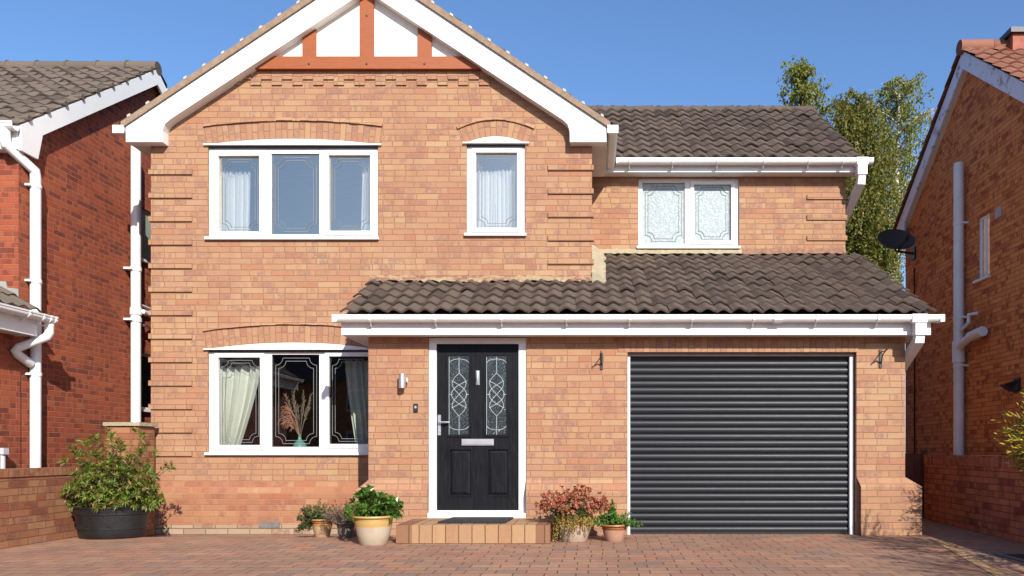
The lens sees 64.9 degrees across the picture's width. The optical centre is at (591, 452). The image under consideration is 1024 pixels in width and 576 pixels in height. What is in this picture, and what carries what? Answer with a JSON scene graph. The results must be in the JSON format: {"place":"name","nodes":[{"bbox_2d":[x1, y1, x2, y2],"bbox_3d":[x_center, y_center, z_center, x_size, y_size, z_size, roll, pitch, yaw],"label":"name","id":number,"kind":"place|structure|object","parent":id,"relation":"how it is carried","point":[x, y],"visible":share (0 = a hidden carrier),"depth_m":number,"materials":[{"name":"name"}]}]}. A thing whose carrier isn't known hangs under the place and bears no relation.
{"place":"outdoors","nodes":[
{"label":"outdoors","id":0,"kind":"place"},
{"bbox_2d":[0,518,1023,575],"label":"driveway","id":1,"kind":"structure","parent":0,"point":[924,554],"depth_m":7.45,"materials":[{"name":"brown brick"}]},
{"bbox_2d":[0,422,157,548],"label":"garden wall","id":2,"kind":"structure","parent":1,"relation":"on","point":[34,509],"depth_m":8.64,"materials":[{"name":"brick"}]},
{"bbox_2d":[0,60,167,471],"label":"brick house","id":3,"kind":"structure","parent":1,"relation":"on","point":[75,270],"depth_m":10.26,"materials":[{"name":"red brick"}]},
{"bbox_2d":[141,208,150,263],"bbox_3d":[-6.605,-3.193,12.070,0.110,0.795,0.770,0,0,0],"label":"window","id":4,"kind":"structure","parent":3,"relation":"in","point":[145,224],"depth_m":11.90,"materials":[{"name":"black plastic"}]},
{"bbox_2d":[141,353,150,411],"bbox_3d":[-6.605,-1.028,12.015,0.110,0.865,0.740,0,0,0],"label":"window","id":5,"kind":"structure","parent":3,"relation":"in","point":[143,409],"depth_m":11.83,"materials":[{"name":"white plastic"}]},
{"bbox_2d":[58,426,176,539],"bbox_3d":[-5.470,0.332,9.174,1.329,1.275,0.902,0,0,0],"label":"potted shrub","id":6,"kind":"object","parent":1,"relation":"on","point":[114,506],"visible":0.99,"depth_m":8.98,"materials":[{"name":"green plant"}]},
{"bbox_2d":[294,499,338,536],"bbox_3d":[-3.205,0.768,9.378,0.553,0.448,0.406,0,0,0],"label":"potted plant","id":7,"kind":"object","parent":1,"relation":"on","point":[318,524],"visible":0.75,"depth_m":9.30,"materials":[{"name":"green plant"}]},
{"bbox_2d":[321,499,354,538],"bbox_3d":[-2.835,0.740,9.059,0.444,0.460,0.432,0,0,-40],"label":"potted plant","id":8,"kind":"object","parent":1,"relation":"on","point":[345,528],"visible":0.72,"depth_m":9.00,"materials":[{"name":"plant"}]},
{"bbox_2d":[343,484,403,545],"bbox_3d":[-2.313,0.653,8.474,0.662,0.633,0.572,0,0,0],"label":"potted plant","id":9,"kind":"object","parent":1,"relation":"on","point":[375,513],"visible":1,"depth_m":8.33,"materials":[{"name":"green plant"}]},
{"bbox_2d":[396,518,553,543],"bbox_3d":[-1.263,0.895,8.910,1.633,0.250,0.870,0,0,0],"label":"doorstep","id":10,"kind":"object","parent":1,"relation":"on","point":[512,531],"visible":0.76,"depth_m":8.47,"materials":[{"name":"brick"}]},
{"bbox_2d":[438,517,513,522],"bbox_3d":[-1.286,0.758,8.945,0.759,0.020,0.620,0,0,0],"label":"doormat","id":11,"kind":"object","parent":10,"relation":"on","point":[478,520],"visible":1,"depth_m":8.77,"materials":[{"name":"black rubber"}]},
{"bbox_2d":[112,0,944,536],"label":"brick house","id":12,"kind":"structure","parent":1,"relation":"on","point":[716,296],"depth_m":10.21,"materials":[{"name":"orange brick"}]},
{"bbox_2d":[220,171,249,231],"bbox_3d":[-4.708,-3.250,10.475,0.475,0.871,0.060,0,0,0],"label":"curtain","id":13,"kind":"object","parent":12,"relation":"hanging from","point":[236,200],"visible":0.76,"depth_m":10.47,"materials":[{"name":"white fabric"}]},
{"bbox_2d":[220,366,259,444],"bbox_3d":[-4.646,-0.572,10.475,0.599,1.115,0.089,0,0,0],"label":"curtain","id":14,"kind":"object","parent":12,"relation":"hanging from","point":[238,386],"visible":0.79,"depth_m":10.47,"materials":[{"name":"beige fabric"}]},
{"bbox_2d":[203,343,367,454],"bbox_3d":[-3.822,-0.682,10.265,2.272,1.434,0.150,0,0,0],"label":"window","id":15,"kind":"structure","parent":12,"relation":"in","point":[265,351],"depth_m":10.27,"materials":[{"name":"white plastic"}]},
{"bbox_2d":[203,139,381,239],"bbox_3d":[-3.822,-3.359,10.265,2.272,1.287,0.150,0,0,0],"label":"window","id":16,"kind":"structure","parent":12,"relation":"in","point":[264,149],"depth_m":10.27,"materials":[{"name":"white plastic"}]},
{"bbox_2d":[278,388,312,446],"bbox_3d":[-3.901,-0.426,10.535,0.478,0.826,0.200,0,0,0],"label":"vase","id":17,"kind":"object","parent":12,"relation":"on","point":[287,409],"visible":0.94,"depth_m":10.50,"materials":[{"name":"teal ceramic"}]},
{"bbox_2d":[345,360,367,443],"bbox_3d":[-2.996,-0.614,10.475,0.485,1.199,0.089,0,0,0],"label":"curtain","id":18,"kind":"object","parent":12,"relation":"hanging from","point":[357,379],"visible":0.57,"depth_m":10.48,"materials":[{"name":"beige fabric"}]},
{"bbox_2d":[361,159,369,230],"bbox_3d":[-2.922,-3.327,10.475,0.204,1.025,0.059,0,0,0],"label":"curtain","id":19,"kind":"object","parent":12,"relation":"hanging from","point":[366,226],"visible":0.36,"depth_m":10.48,"materials":[{"name":"white fabric"}]},
{"bbox_2d":[399,374,407,387],"bbox_3d":[-2.192,-0.827,9.312,0.104,0.167,0.121,0,0,0],"label":"wall lamp","id":20,"kind":"object","parent":12,"relation":"attached to","point":[403,380],"visible":1,"depth_m":9.26,"materials":[{"name":"metal"}]},
{"bbox_2d":[413,404,417,411],"bbox_3d":[-2.062,-0.522,9.359,0.048,0.094,0.028,0,0,0],"label":"doorbell","id":21,"kind":"object","parent":12,"relation":"attached to","point":[415,407],"visible":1,"depth_m":9.35,"materials":[{"name":"black plastic"}]},
{"bbox_2d":[437,344,518,509],"bbox_3d":[-1.345,-0.295,9.406,0.968,1.960,0.084,0,0,0],"label":"front door","id":22,"kind":"structure","parent":12,"relation":"in","point":[478,384],"depth_m":9.43,"materials":[{"name":"black plastic"}]},
{"bbox_2d":[476,171,495,227],"bbox_3d":[-1.421,-3.267,10.475,0.314,0.836,0.050,0,0,0],"label":"curtain","id":23,"kind":"object","parent":12,"relation":"hanging from","point":[488,193],"visible":0.56,"depth_m":10.47,"materials":[{"name":"white fabric"}]},
{"bbox_2d":[463,136,528,235],"bbox_3d":[-1.226,-3.398,10.265,0.846,1.270,0.150,0,0,0],"label":"window","id":24,"kind":"structure","parent":12,"relation":"in","point":[495,144],"depth_m":10.25,"materials":[{"name":"white plastic"}]},
{"bbox_2d":[496,170,515,227],"bbox_3d":[-1.128,-3.274,10.475,0.270,0.850,0.050,0,0,0],"label":"curtain","id":25,"kind":"object","parent":12,"relation":"hanging from","point":[505,198],"visible":0.91,"depth_m":10.48,"materials":[{"name":"white fabric"}]},
{"bbox_2d":[600,351,602,369],"bbox_3d":[0.112,-1.066,9.251,0.033,0.194,0.243,0,0,0],"label":"basket bracket","id":26,"kind":"object","parent":12,"relation":"attached to","point":[601,360],"visible":1,"depth_m":9.36,"materials":[{"name":"black metal"}]},
{"bbox_2d":[637,179,740,248],"bbox_3d":[1.397,-3.458,11.615,1.500,1.024,0.150,0,0,0],"label":"window","id":27,"kind":"structure","parent":12,"relation":"in","point":[673,213],"depth_m":11.65,"materials":[{"name":"white plastic"}]},
{"bbox_2d":[629,356,850,533],"bbox_3d":[1.754,-0.096,9.494,2.631,2.133,0.032,0,0,0],"label":"garage door","id":28,"kind":"structure","parent":12,"relation":"in","point":[719,444],"depth_m":9.48,"materials":[{"name":"black metal"}]},
{"bbox_2d":[879,348,887,367],"bbox_3d":[3.381,-1.094,9.251,0.033,0.212,0.243,0,0,0],"label":"basket bracket","id":29,"kind":"object","parent":12,"relation":"attached to","point":[880,357],"visible":1,"depth_m":9.36,"materials":[{"name":"black metal"}]},
{"bbox_2d":[534,483,612,542],"bbox_3d":[-0.199,0.664,8.740,0.873,0.664,0.551,0,0,0],"label":"potted plant","id":30,"kind":"object","parent":1,"relation":"on","point":[574,522],"visible":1,"depth_m":8.63,"materials":[{"name":"pink plant"}]},
{"bbox_2d":[593,499,643,541],"bbox_3d":[0.259,0.741,8.763,0.613,0.459,0.362,0,0,0],"label":"potted plant","id":31,"kind":"object","parent":1,"relation":"on","point":[613,526],"visible":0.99,"depth_m":8.68,"materials":[{"name":"green plant"}]},
{"bbox_2d":[776,55,843,123],"bbox_3d":[5.814,-5.005,22.587,2.334,11.971,2.789,0,0,0],"label":"birch tree","id":32,"kind":"object","parent":1,"relation":"on","point":[800,73],"visible":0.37,"depth_m":22.11,"materials":[{"name":"green plant"}]},
{"bbox_2d":[820,87,911,281],"bbox_3d":[7.187,-4.441,21.671,3.430,10.848,3.186,0,0,0],"label":"birch tree","id":33,"kind":"object","parent":1,"relation":"on","point":[853,126],"visible":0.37,"depth_m":21.24,"materials":[{"name":"green plant"}]},
{"bbox_2d":[845,150,904,285],"bbox_3d":[7.806,-4.040,24.043,2.919,10.043,3.376,0,0,0],"label":"birch tree","id":34,"kind":"object","parent":1,"relation":"on","point":[875,220],"depth_m":23.37,"materials":[{"name":"green plant"}]},
{"bbox_2d":[863,71,936,286],"bbox_3d":[8.809,-4.989,22.963,3.728,11.930,3.595,0,0,0],"label":"birch tree","id":35,"kind":"object","parent":1,"relation":"on","point":[900,111],"visible":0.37,"depth_m":22.88,"materials":[{"name":"green plant"}]},
{"bbox_2d":[905,450,926,517],"bbox_3d":[4.304,0.495,11.815,1.251,1.050,0.080,0,0,0],"label":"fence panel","id":36,"kind":"object","parent":1,"relation":"on","point":[914,467],"visible":0.13,"depth_m":11.79,"materials":[{"name":"brown wood"}]},
{"bbox_2d":[893,27,1023,455],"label":"brick house","id":37,"kind":"structure","parent":1,"relation":"on","point":[960,217],"depth_m":11.17,"materials":[{"name":"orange brick"}]},
{"bbox_2d":[877,229,915,260],"bbox_3d":[5.045,-3.406,13.010,0.676,0.482,0.532,0,0,-43],"label":"satellite dish","id":38,"kind":"object","parent":37,"relation":"attached to","point":[896,239],"visible":1,"depth_m":13.05,"materials":[{"name":"black plastic"}]},
{"bbox_2d":[973,213,990,283],"bbox_3d":[5.305,-2.768,10.830,0.110,0.885,0.400,0,0,0],"label":"window","id":39,"kind":"structure","parent":37,"relation":"in","point":[985,220],"depth_m":10.84,"materials":[{"name":"white plastic"}]},
{"bbox_2d":[999,378,1020,392],"bbox_3d":[5.199,-0.830,9.955,0.199,0.180,0.140,0,0,0],"label":"security light","id":40,"kind":"object","parent":37,"relation":"attached to","point":[1014,386],"visible":1,"depth_m":9.90,"materials":[{"name":"black plastic"}]},
{"bbox_2d":[933,540,1007,575],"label":"paving edging","id":41,"kind":"object","parent":1,"relation":"on","point":[984,566],"visible":1,"depth_m":7.20,"materials":[{"name":"beige concrete"}]},
{"bbox_2d":[924,455,1023,543],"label":"garden wall","id":42,"kind":"structure","parent":1,"relation":"on","point":[983,494],"depth_m":9.72,"materials":[{"name":"brick"}]},
{"bbox_2d":[992,389,1023,482],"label":"conifer shrub","id":43,"kind":"object","parent":1,"relation":"on","point":[1017,435],"visible":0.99,"depth_m":8.28,"materials":[{"name":"green plant"}]},
{"bbox_2d":[993,553,1023,561],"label":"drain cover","id":44,"kind":"object","parent":1,"relation":"on","point":[1018,556],"visible":1,"depth_m":7.41,"materials":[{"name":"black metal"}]},
{"bbox_2d":[0,0,1023,290],"label":"sky","id":45,"kind":"structure","parent":0,"point":[602,52],"materials":[{"name":"blue"}]}
]}

